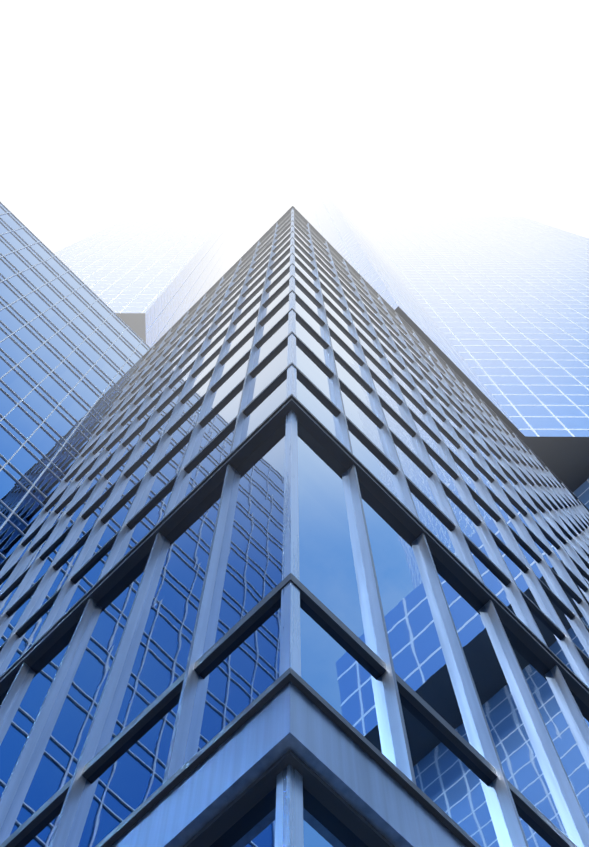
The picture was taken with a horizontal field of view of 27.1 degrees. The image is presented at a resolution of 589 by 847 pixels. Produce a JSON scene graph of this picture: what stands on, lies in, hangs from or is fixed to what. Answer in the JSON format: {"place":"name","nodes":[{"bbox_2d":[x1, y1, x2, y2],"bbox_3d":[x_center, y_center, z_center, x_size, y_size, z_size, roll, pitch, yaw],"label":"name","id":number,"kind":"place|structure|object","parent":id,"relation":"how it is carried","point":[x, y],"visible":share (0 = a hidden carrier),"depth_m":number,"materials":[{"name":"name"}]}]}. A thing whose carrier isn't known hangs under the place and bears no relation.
{"place":"outdoors","nodes":[
{"label":"outdoors","id":0,"kind":"place"},
{"bbox_2d":[275,208,303,846],"bbox_3d":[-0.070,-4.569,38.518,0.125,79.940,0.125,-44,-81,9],"label":"corner column","id":1,"kind":"structure","parent":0,"point":[289,811],"depth_m":11.53,"materials":[{"name":"blue metal"}]},
{"bbox_2d":[0,212,588,846],"bbox_3d":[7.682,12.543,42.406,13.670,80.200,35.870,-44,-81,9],"label":"windows","id":2,"kind":"structure","parent":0,"point":[240,674],"depth_m":16.42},
{"bbox_2d":[0,206,588,846],"bbox_3d":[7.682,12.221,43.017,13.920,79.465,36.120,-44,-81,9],"label":"horizontal beams","id":3,"kind":"structure","parent":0,"point":[356,782],"depth_m":12.30,"materials":[{"name":"blue metal"}]},
{"bbox_2d":[0,222,588,846],"bbox_3d":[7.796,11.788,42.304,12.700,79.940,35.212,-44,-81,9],"label":"vertical mullions","id":4,"kind":"object","parent":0,"point":[174,764],"visible":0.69,"depth_m":22.52,"materials":[{"name":"blue metal"}]},
{"bbox_2d":[0,0,588,265],"label":"sky","id":5,"kind":"structure","parent":0,"point":[112,112],"materials":[{"name":"white"}]},
{"label":"ground","id":6,"kind":"structure","parent":0,"visible":0},
{"bbox_2d":[0,203,149,563],"bbox_3d":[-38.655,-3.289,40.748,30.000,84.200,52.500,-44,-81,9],"label":"building skin","id":7,"kind":"object","parent":6,"relation":"on","point":[28,465],"depth_m":63.00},
{"bbox_2d":[0,202,149,558],"bbox_3d":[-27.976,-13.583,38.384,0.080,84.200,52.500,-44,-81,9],"label":"building mullions","id":8,"kind":"object","parent":7,"relation":"attached to","point":[21,474],"visible":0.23,"depth_m":65.23,"materials":[{"name":"white"}]},
{"bbox_2d":[54,212,231,347],"bbox_3d":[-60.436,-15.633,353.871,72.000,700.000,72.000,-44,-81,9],"label":"tower","id":9,"kind":"structure","parent":6,"relation":"on","point":[150,279],"depth_m":423.48,"materials":[{"name":"white"}]},
{"bbox_2d":[573,479,588,508],"bbox_3d":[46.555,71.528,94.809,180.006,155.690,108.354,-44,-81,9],"label":"skyscraper","id":10,"kind":"structure","parent":6,"relation":"on","point":[581,493],"depth_m":157.65,"materials":[{"name":"blue glass"}]},
{"bbox_2d":[295,182,588,491],"bbox_3d":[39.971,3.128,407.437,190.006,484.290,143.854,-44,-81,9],"label":"tower","id":11,"kind":"structure","parent":10,"relation":"on","point":[492,312],"depth_m":275.53,"materials":[{"name":"blue glass"}]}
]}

